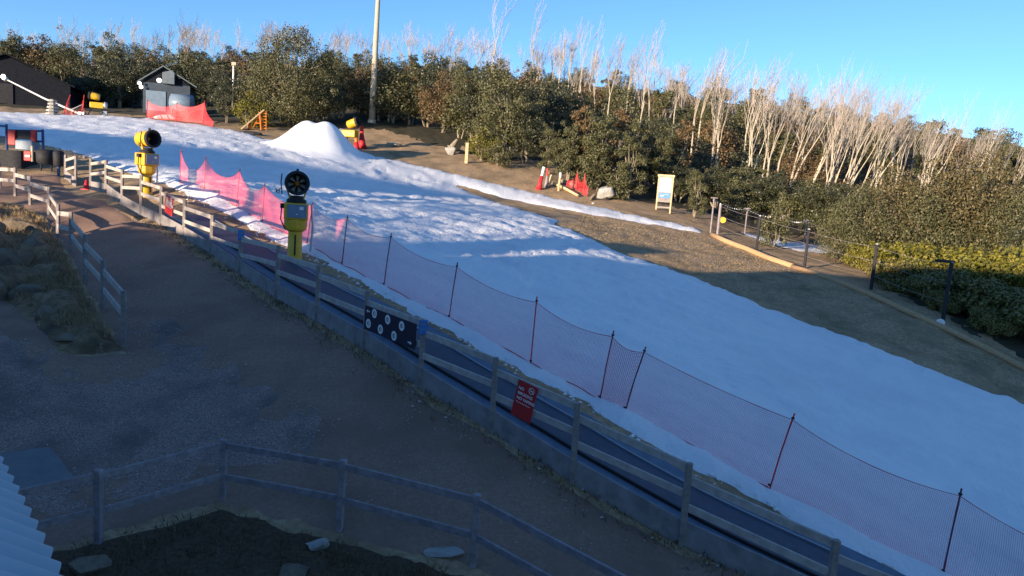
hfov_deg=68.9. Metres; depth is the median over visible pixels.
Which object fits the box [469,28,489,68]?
dead gum
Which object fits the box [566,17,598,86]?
dead gum
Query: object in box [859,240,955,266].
heath bush
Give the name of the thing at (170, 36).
dead gum
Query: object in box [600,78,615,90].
snow gum
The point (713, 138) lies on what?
dead gum
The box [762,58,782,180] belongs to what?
dead gum
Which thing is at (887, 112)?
dead gum
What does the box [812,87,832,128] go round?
dead gum
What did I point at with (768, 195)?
snow gum
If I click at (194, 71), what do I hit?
snow gum
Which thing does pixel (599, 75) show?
dead gum
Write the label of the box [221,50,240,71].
snow gum
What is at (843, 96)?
dead gum
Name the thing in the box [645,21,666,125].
dead gum
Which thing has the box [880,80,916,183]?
dead gum
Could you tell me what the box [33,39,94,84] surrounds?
snow gum
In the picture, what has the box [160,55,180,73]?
snow gum
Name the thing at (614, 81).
dead gum
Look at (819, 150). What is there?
snow gum
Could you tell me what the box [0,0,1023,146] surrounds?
sky
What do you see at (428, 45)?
dead gum
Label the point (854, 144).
snow gum
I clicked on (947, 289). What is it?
post fence
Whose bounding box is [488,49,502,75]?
dead gum
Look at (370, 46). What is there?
dead gum
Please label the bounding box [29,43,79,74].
snow gum
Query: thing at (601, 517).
pebbles
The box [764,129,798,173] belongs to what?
snow gum
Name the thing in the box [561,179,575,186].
log
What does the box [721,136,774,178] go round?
snow gum
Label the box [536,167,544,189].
rolled net
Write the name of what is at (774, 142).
dead gum
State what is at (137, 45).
snow gum
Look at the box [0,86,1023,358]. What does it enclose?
forest floor
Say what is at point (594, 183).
bush
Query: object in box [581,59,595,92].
dead gum
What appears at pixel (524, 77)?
snow gum
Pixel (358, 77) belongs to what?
snow gum
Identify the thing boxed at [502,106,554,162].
snow gum
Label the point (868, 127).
dead gum
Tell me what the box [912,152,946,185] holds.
snow gum
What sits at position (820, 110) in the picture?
dead gum
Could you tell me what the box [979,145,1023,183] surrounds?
snow gum
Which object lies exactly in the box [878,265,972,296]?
heath bush
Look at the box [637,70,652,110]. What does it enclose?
dead gum
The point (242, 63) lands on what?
snow gum
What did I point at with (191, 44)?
dead gum
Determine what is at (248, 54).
snow gum
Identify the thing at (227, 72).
snow gum
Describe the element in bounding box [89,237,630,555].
path stones
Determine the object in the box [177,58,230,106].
snow gum
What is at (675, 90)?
dead gum
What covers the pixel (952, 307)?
heath bush
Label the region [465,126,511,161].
bush
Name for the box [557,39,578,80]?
dead gum
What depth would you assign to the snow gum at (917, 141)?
97.48 m
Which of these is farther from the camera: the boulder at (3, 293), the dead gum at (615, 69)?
the dead gum at (615, 69)
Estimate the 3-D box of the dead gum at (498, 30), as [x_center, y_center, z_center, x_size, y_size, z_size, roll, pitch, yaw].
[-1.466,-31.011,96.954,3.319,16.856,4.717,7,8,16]
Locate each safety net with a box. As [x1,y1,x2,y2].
[63,95,85,114]
[146,99,213,126]
[179,149,1023,575]
[566,172,588,195]
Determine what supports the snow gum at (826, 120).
on the forest floor
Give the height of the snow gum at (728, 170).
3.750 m
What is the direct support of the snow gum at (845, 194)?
on the forest floor
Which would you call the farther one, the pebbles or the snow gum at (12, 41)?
the snow gum at (12, 41)
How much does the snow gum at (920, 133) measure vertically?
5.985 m
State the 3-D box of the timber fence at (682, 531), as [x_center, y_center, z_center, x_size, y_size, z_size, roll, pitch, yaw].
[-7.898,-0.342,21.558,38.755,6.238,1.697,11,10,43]
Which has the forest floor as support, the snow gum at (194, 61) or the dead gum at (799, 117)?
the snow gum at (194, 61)
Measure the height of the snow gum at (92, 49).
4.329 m
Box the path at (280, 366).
[0,174,745,575]
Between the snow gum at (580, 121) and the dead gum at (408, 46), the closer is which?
the snow gum at (580, 121)
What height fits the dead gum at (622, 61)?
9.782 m
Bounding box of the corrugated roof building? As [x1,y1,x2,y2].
[0,456,62,575]
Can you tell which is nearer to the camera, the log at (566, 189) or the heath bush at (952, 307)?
the heath bush at (952, 307)
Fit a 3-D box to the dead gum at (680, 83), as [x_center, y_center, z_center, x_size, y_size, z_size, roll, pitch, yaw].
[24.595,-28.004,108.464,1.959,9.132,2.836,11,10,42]
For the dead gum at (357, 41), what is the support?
on the ground at (518, 174)
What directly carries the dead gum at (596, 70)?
on the ground at (518, 174)
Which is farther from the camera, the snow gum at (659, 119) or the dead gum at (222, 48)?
the dead gum at (222, 48)
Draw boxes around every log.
[548,175,553,184]
[552,182,578,196]
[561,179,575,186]
[710,232,1023,370]
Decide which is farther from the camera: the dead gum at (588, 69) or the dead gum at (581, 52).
the dead gum at (588, 69)
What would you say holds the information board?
on the ground at (518, 174)
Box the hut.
[137,66,202,114]
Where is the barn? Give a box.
[0,53,85,107]
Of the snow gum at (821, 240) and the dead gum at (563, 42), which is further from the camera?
the dead gum at (563, 42)
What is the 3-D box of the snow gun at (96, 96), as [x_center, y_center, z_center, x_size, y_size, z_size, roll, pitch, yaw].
[-35.273,-15.621,63.486,1.544,2.092,0.895,1,8,-21]
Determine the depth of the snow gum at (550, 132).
59.74 m
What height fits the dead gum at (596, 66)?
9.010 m
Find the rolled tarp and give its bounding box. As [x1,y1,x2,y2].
[154,114,174,119]
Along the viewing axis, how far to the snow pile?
52.77 m
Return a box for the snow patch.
[742,232,832,252]
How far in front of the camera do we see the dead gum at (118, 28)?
141.54 m
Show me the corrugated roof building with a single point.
(25, 550)
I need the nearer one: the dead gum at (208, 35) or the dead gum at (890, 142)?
the dead gum at (890, 142)
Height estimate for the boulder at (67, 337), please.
0.344 m
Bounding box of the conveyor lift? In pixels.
[165,213,905,575]
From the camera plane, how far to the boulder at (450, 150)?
62.43 m
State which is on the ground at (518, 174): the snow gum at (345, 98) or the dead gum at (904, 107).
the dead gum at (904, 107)
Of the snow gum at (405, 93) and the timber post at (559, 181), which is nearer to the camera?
the timber post at (559, 181)
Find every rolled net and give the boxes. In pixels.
[354,137,359,149]
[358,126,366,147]
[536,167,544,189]
[544,168,548,186]
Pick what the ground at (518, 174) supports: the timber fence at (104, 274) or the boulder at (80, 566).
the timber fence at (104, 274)
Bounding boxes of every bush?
[197,77,242,122]
[229,90,276,128]
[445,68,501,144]
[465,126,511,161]
[471,58,553,156]
[484,136,519,167]
[564,156,608,189]
[601,161,634,200]
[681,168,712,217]
[841,239,883,269]
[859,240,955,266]
[860,256,881,274]
[869,258,936,291]
[871,241,983,273]
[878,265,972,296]
[893,248,1019,288]
[912,250,1023,286]
[913,272,1014,312]
[924,289,962,314]
[932,276,1023,316]
[953,243,1023,287]
[954,254,1023,286]
[957,284,1023,334]
[966,305,1020,337]
[982,289,1023,333]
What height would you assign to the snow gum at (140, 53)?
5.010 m
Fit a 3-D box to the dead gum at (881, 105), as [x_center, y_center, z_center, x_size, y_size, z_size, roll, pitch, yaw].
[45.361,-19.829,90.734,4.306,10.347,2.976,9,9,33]
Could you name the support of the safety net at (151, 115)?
on the ground at (518, 174)
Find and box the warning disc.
[720,217,725,222]
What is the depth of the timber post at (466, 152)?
58.87 m
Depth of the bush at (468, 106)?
67.92 m
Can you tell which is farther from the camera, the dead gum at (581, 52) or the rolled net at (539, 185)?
the dead gum at (581, 52)
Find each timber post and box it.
[465,143,468,162]
[557,172,561,190]
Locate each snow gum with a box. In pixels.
[0,33,54,69]
[7,25,89,77]
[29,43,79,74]
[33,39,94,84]
[59,59,83,82]
[67,38,97,104]
[68,67,114,106]
[72,57,101,75]
[79,59,142,107]
[86,29,136,106]
[87,44,102,62]
[92,45,126,79]
[103,58,132,101]
[107,43,130,58]
[114,43,140,105]
[120,55,157,106]
[127,47,151,63]
[127,49,173,86]
[130,42,144,56]
[131,57,167,78]
[149,44,175,63]
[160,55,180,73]
[165,62,194,87]
[166,49,211,105]
[176,45,192,62]
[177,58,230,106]
[182,63,205,98]
[189,49,207,63]
[192,54,213,79]
[202,66,240,105]
[205,56,227,79]
[207,63,245,103]
[214,45,238,68]
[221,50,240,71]
[222,53,254,94]
[223,58,237,72]
[226,48,243,66]
[228,61,277,105]
[230,21,356,125]
[234,52,281,118]
[237,49,257,62]
[300,44,349,122]
[316,55,341,81]
[318,73,347,119]
[320,50,350,81]
[332,60,366,117]
[342,66,378,109]
[346,60,371,113]
[349,49,372,69]
[353,54,402,119]
[355,67,426,122]
[358,54,394,95]
[368,57,418,117]
[380,51,456,126]
[391,70,424,124]
[400,54,417,74]
[408,61,442,71]
[413,56,469,132]
[430,55,458,107]
[431,62,479,138]
[438,75,498,140]
[444,55,457,74]
[444,58,457,75]
[448,56,467,76]
[466,64,479,76]
[469,68,501,99]
[470,60,509,101]
[489,60,582,153]
[497,58,511,80]
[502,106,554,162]
[507,69,540,102]
[517,66,541,86]
[528,62,545,79]
[529,86,570,128]
[530,104,565,151]
[536,123,566,173]
[544,76,577,97]
[548,121,587,180]
[549,80,588,124]
[550,89,608,153]
[562,82,606,127]
[564,109,623,190]
[567,67,577,83]
[568,106,595,175]
[570,66,594,88]
[571,70,590,91]
[582,82,595,98]
[583,113,621,151]
[592,82,619,112]
[594,89,648,136]
[599,85,650,142]
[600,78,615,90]
[601,85,623,109]
[604,109,631,187]
[612,70,622,86]
[612,134,653,199]
[615,117,682,187]
[617,74,637,93]
[621,81,635,96]
[627,119,665,163]
[628,114,683,159]
[631,88,647,103]
[639,88,651,109]
[641,131,678,188]
[643,92,669,119]
[648,88,675,125]
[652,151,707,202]
[663,108,696,149]
[667,119,695,188]
[670,83,695,106]
[670,105,693,134]
[671,82,687,101]
[674,90,696,109]
[677,103,699,123]
[680,142,721,178]
[683,116,740,169]
[684,87,734,132]
[688,104,741,152]
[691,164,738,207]
[704,171,723,195]
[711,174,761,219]
[716,101,771,147]
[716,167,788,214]
[717,164,761,201]
[717,166,742,207]
[720,88,729,109]
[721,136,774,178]
[733,95,783,140]
[734,99,761,124]
[734,122,776,160]
[743,165,769,184]
[747,196,791,246]
[748,88,763,106]
[748,171,791,218]
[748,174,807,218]
[760,98,784,121]
[761,105,789,132]
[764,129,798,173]
[768,132,856,192]
[770,115,809,157]
[770,169,795,189]
[772,189,801,225]
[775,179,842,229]
[780,93,798,112]
[783,111,820,143]
[783,179,811,216]
[785,96,811,117]
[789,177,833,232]
[794,135,861,185]
[797,142,835,180]
[800,191,831,232]
[802,129,853,170]
[802,181,858,234]
[805,121,847,147]
[812,172,912,266]
[813,108,839,134]
[816,211,847,258]
[817,183,887,230]
[822,175,864,196]
[825,180,844,204]
[832,104,849,121]
[832,163,951,249]
[836,118,870,147]
[848,129,901,170]
[855,114,872,133]
[860,128,904,159]
[863,116,906,147]
[867,168,983,253]
[869,183,903,219]
[872,142,908,177]
[877,156,902,184]
[888,153,1023,250]
[896,115,920,139]
[896,119,914,143]
[899,178,928,206]
[906,118,959,156]
[908,120,943,156]
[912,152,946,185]
[916,135,970,170]
[919,147,1023,248]
[927,133,982,186]
[948,127,962,146]
[955,129,1008,175]
[957,127,1017,166]
[957,173,1023,256]
[960,127,998,157]
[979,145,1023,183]
[981,214,1023,256]
[991,141,1023,187]
[991,166,1023,248]
[998,128,1023,146]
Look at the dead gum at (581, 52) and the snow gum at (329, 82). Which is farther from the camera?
the dead gum at (581, 52)
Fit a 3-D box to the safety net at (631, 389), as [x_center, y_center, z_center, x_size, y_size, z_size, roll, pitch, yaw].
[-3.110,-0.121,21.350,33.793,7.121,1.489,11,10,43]
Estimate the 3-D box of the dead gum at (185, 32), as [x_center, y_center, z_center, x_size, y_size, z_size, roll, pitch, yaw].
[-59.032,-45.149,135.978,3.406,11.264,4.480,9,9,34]
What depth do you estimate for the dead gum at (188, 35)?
159.91 m
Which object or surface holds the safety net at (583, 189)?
on the ground at (518, 174)
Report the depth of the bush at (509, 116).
61.61 m
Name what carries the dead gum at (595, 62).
on the ground at (518, 174)
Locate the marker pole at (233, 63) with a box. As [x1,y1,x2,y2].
[231,62,236,87]
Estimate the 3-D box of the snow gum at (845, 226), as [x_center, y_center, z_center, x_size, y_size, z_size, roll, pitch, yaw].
[21.726,-3.694,46.760,5.375,7.334,5.784,4,8,-2]
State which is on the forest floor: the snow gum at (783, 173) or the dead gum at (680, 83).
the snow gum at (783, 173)
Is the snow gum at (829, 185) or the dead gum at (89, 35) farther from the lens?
the dead gum at (89, 35)
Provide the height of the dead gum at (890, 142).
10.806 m
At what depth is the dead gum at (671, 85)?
107.86 m
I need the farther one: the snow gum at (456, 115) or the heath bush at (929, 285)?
the snow gum at (456, 115)
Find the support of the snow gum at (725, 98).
on the ground at (518, 174)
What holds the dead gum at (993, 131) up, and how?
on the forest floor
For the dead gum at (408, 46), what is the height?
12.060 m
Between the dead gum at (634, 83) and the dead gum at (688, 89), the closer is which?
the dead gum at (688, 89)
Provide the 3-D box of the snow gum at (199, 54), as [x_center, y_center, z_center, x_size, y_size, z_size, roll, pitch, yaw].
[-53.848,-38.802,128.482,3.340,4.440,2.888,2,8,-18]
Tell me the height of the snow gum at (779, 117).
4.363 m
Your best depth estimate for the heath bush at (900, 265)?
37.26 m
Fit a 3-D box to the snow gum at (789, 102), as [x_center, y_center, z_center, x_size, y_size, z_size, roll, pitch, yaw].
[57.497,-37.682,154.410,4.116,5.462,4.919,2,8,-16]
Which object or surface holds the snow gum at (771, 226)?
on the ground at (518, 174)
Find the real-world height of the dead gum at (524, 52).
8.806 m
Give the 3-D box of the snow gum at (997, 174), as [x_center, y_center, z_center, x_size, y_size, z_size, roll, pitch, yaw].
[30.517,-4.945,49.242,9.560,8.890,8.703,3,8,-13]
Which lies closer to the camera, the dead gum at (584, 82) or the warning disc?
the warning disc
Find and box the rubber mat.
[242,131,262,134]
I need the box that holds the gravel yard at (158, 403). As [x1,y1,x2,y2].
[0,298,320,515]
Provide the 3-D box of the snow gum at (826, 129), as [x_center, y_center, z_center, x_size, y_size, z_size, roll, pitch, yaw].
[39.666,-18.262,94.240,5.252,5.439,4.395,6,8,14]
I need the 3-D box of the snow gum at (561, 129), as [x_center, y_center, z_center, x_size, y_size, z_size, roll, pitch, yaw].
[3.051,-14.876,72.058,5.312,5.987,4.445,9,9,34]
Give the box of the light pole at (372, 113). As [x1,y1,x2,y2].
[368,0,379,122]
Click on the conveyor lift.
(741, 517)
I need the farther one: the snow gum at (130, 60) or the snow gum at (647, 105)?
the snow gum at (647, 105)
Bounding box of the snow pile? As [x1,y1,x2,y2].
[259,121,375,162]
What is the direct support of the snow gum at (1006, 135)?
on the forest floor
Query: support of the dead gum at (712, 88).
on the ground at (518, 174)
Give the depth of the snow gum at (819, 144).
83.35 m
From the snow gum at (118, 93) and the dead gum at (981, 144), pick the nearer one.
the dead gum at (981, 144)
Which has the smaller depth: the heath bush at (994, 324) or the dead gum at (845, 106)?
the heath bush at (994, 324)
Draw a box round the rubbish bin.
[35,149,53,171]
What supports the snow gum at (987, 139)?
on the forest floor
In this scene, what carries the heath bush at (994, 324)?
on the forest floor
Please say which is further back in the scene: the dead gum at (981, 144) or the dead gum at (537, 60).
the dead gum at (537, 60)
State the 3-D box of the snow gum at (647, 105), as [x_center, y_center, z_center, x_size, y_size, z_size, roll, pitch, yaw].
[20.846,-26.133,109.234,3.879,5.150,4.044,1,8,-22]
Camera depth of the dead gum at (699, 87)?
121.64 m
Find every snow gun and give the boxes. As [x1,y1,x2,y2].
[87,91,107,115]
[134,128,161,197]
[276,169,313,259]
[339,117,360,147]
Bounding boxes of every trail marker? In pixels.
[238,230,243,239]
[419,320,427,334]
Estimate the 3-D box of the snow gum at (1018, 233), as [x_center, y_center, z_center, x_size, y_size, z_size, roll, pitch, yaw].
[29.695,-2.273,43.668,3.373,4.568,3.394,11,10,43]
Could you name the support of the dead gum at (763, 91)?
on the forest floor
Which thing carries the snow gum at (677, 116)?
on the forest floor
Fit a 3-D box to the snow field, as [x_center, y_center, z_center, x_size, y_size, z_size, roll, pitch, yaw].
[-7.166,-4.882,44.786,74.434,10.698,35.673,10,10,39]
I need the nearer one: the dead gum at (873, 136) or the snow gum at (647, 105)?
the dead gum at (873, 136)
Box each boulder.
[0,222,6,232]
[0,283,7,299]
[2,218,45,233]
[8,284,43,298]
[21,235,45,246]
[34,304,57,321]
[54,333,78,341]
[66,554,111,575]
[279,563,309,575]
[305,537,328,550]
[386,142,401,146]
[423,546,463,556]
[445,147,456,154]
[459,146,464,153]
[590,193,595,200]
[597,186,614,198]
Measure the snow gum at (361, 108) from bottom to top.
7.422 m
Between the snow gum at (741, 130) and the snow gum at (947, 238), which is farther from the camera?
the snow gum at (741, 130)
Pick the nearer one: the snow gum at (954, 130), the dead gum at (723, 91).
the dead gum at (723, 91)
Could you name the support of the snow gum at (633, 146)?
on the forest floor
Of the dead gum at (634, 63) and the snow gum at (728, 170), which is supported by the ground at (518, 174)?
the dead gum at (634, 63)
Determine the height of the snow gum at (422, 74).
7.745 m
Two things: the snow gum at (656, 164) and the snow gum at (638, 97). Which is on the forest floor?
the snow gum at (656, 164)
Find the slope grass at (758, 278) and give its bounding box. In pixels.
[493,164,1023,394]
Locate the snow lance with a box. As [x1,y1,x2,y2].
[1,74,86,114]
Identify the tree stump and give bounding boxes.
[447,139,457,146]
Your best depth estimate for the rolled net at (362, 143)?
61.05 m
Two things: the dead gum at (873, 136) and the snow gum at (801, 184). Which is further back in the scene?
the dead gum at (873, 136)
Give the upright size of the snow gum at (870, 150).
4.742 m
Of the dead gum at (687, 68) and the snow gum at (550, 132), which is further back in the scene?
the dead gum at (687, 68)
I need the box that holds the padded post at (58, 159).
[53,150,63,175]
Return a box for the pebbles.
[156,226,731,574]
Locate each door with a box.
[0,83,12,103]
[146,90,165,111]
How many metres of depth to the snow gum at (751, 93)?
143.62 m
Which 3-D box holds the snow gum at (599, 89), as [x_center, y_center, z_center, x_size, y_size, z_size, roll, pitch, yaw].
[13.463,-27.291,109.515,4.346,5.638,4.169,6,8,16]
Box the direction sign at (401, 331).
[364,305,416,349]
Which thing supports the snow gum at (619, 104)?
on the forest floor
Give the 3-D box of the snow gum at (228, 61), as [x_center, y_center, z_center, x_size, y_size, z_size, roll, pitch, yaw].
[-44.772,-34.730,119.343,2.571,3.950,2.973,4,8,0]
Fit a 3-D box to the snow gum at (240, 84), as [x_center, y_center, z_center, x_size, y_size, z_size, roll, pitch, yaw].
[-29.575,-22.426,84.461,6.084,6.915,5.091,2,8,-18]
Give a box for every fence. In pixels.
[0,162,126,346]
[18,438,625,575]
[64,155,892,575]
[710,197,892,255]
[716,204,954,320]
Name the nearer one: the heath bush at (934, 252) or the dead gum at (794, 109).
the heath bush at (934, 252)
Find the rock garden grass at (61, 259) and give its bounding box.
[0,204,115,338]
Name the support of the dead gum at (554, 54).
on the forest floor
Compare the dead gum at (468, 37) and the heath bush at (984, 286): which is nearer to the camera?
the heath bush at (984, 286)
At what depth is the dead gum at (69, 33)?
138.05 m
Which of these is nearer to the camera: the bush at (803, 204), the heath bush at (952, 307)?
the heath bush at (952, 307)
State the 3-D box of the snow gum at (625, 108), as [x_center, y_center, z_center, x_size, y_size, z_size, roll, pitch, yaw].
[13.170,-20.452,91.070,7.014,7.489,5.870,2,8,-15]
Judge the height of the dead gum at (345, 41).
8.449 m
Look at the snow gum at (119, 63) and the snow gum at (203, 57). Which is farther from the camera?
the snow gum at (203, 57)
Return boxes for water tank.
[169,94,194,117]
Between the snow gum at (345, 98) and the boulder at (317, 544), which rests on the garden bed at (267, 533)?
the boulder at (317, 544)
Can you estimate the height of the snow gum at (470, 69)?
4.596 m
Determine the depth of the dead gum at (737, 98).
101.66 m
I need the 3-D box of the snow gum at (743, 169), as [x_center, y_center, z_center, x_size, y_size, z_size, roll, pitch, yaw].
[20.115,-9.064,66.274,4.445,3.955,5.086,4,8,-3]
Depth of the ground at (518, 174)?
33.64 m
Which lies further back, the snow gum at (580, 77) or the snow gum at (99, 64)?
the snow gum at (580, 77)
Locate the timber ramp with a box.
[241,109,266,130]
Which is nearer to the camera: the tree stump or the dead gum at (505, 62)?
the tree stump
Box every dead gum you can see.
[3,21,23,48]
[56,15,81,46]
[77,22,97,55]
[85,30,97,43]
[98,31,108,47]
[106,20,124,49]
[130,18,147,58]
[138,35,151,50]
[151,29,163,53]
[152,30,166,53]
[167,24,177,53]
[176,11,201,61]
[178,21,199,50]
[183,23,196,49]
[186,25,204,53]
[189,30,203,49]
[196,31,206,51]
[200,24,211,59]
[203,20,212,50]
[205,28,224,59]
[234,21,243,51]
[260,20,273,52]
[266,19,285,49]
[327,32,338,49]
[329,37,341,50]
[330,25,349,54]
[339,29,348,58]
[339,32,350,64]
[343,27,357,61]
[351,28,364,53]
[358,32,372,63]
[379,36,393,56]
[392,20,419,59]
[404,22,421,54]
[415,30,432,64]
[424,39,438,60]
[433,37,444,60]
[438,21,464,64]
[453,37,468,65]
[457,23,483,61]
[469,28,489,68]
[476,30,487,61]
[482,38,501,76]
[488,0,514,77]
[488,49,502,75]
[500,54,511,70]
[513,40,540,71]
[522,55,531,72]
[528,0,547,83]
[530,39,553,84]
[532,33,549,80]
[532,49,544,77]
[534,46,558,81]
[549,30,562,77]
[549,42,569,78]
[557,25,571,95]
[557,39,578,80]
[560,43,580,91]
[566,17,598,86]
[577,15,602,96]
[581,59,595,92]
[582,48,592,94]
[587,45,605,93]
[589,23,604,114]
[591,50,603,86]
[595,58,611,89]
[600,33,624,114]
[602,68,629,113]
[607,35,636,83]
[614,47,637,86]
[625,33,658,114]
[628,47,643,100]
[629,68,641,106]
[632,45,674,112]
[632,62,650,106]
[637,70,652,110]
[640,27,666,124]
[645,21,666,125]
[658,63,674,91]
[661,70,678,117]
[661,74,685,116]
[664,71,682,117]
[672,64,687,128]
[672,79,692,114]
[675,59,700,120]
[675,64,690,107]
[682,77,697,107]
[688,57,730,163]
[693,42,740,157]
[693,77,708,98]
[706,73,725,108]
[709,49,728,169]
[711,46,747,160]
[711,52,732,107]
[711,59,735,164]
[715,63,739,123]
[724,85,745,112]
[728,89,741,110]
[729,62,756,116]
[741,63,766,166]
[744,61,820,175]
[747,53,790,160]
[750,75,767,120]
[762,56,795,177]
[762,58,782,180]
[763,75,805,176]
[776,77,813,181]
[784,68,804,108]
[784,74,810,133]
[784,93,801,123]
[784,93,835,171]
[788,73,808,126]
[788,100,810,142]
[789,55,851,194]
[790,76,828,153]
[811,58,885,188]
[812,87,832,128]
[813,67,877,179]
[814,72,843,137]
[814,96,830,136]
[817,96,871,183]
[818,63,890,181]
[818,100,828,131]
[826,91,839,136]
[827,74,900,182]
[830,79,853,125]
[832,82,860,145]
[835,84,861,177]
[841,81,903,186]
[843,80,875,150]
[845,78,905,192]
[848,124,862,154]
[850,82,893,173]
[851,95,893,181]
[860,86,879,138]
[862,77,929,184]
[868,88,905,152]
[871,85,933,185]
[874,98,894,146]
[875,106,908,186]
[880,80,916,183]
[887,116,920,185]
[888,84,922,185]
[889,85,906,130]
[893,89,920,131]
[901,108,928,173]
[910,113,936,171]
[917,109,948,177]
[919,117,935,179]
[921,93,977,191]
[922,117,957,183]
[941,105,982,171]
[950,121,998,173]
[957,125,990,170]
[964,121,1017,172]
[977,109,1021,177]
[979,97,1015,166]
[1000,131,1023,176]
[1010,143,1023,190]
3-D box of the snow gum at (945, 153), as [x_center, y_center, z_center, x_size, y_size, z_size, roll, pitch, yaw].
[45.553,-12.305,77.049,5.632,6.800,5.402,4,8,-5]
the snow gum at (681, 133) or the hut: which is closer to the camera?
the snow gum at (681, 133)
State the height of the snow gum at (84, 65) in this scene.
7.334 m
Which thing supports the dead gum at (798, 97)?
on the ground at (518, 174)
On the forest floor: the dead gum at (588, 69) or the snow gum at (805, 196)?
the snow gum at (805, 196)
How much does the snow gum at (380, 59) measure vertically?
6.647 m
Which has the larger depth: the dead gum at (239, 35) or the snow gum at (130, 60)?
the dead gum at (239, 35)
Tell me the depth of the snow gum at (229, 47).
140.62 m
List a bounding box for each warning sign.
[165,194,173,216]
[511,379,537,423]
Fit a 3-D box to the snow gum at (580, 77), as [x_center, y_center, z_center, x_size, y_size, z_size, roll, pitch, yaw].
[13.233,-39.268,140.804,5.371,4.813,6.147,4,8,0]
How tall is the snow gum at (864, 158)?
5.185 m
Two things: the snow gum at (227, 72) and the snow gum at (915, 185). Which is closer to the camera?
the snow gum at (915, 185)
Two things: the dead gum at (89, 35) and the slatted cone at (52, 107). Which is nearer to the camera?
the slatted cone at (52, 107)
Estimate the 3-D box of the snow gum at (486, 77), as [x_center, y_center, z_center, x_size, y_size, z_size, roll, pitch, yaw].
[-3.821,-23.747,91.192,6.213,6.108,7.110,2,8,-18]
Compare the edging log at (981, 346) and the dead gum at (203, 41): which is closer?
the edging log at (981, 346)
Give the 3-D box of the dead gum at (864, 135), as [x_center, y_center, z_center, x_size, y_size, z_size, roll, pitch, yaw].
[29.923,-11.498,63.298,3.844,12.686,5.507,2,8,-16]
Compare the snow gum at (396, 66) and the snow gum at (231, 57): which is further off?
the snow gum at (231, 57)
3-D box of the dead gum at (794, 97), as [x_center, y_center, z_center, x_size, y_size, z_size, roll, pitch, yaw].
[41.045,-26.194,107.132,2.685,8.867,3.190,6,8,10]
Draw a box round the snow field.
[0,112,1023,575]
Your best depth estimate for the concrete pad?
12.17 m
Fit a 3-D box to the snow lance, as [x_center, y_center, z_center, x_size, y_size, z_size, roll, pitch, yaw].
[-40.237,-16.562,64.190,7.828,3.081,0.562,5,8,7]
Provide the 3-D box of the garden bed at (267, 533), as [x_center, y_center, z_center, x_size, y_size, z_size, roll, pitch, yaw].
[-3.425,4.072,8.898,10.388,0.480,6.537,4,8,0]
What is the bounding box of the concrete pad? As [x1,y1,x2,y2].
[0,447,73,488]
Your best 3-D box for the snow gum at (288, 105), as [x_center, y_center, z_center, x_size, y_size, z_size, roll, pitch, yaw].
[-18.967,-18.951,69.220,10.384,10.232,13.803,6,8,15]
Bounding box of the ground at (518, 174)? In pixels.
[0,66,1023,575]
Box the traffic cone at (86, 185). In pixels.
[80,180,88,189]
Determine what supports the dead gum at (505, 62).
on the ground at (518, 174)
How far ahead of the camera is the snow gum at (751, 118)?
99.60 m
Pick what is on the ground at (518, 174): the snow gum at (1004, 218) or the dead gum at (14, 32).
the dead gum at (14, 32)
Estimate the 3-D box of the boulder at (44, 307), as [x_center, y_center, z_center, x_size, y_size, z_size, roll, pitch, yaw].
[-10.771,0.658,17.498,0.534,0.502,0.855,3,8,-8]
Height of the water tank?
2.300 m
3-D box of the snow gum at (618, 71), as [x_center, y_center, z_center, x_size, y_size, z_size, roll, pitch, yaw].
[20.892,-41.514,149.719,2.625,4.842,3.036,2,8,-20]
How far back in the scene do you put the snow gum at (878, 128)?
102.02 m
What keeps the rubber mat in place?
on the ground at (518, 174)
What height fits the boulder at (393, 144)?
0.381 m
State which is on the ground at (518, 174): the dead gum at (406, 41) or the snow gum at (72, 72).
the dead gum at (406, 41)
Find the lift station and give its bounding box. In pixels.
[0,124,44,168]
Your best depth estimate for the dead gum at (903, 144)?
76.50 m
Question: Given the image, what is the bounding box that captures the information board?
[655,174,674,213]
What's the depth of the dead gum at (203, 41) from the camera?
137.26 m
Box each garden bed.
[51,510,461,575]
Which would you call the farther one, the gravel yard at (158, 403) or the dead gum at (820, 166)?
the dead gum at (820, 166)
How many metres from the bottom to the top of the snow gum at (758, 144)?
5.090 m
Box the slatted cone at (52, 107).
[45,99,59,114]
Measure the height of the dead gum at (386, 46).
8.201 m
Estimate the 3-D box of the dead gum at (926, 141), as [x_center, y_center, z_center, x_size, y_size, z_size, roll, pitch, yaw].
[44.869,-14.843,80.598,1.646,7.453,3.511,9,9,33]
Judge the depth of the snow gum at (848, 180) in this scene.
61.81 m
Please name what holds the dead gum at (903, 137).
on the ground at (518, 174)
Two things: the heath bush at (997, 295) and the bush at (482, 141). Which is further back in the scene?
the bush at (482, 141)
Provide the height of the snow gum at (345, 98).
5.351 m

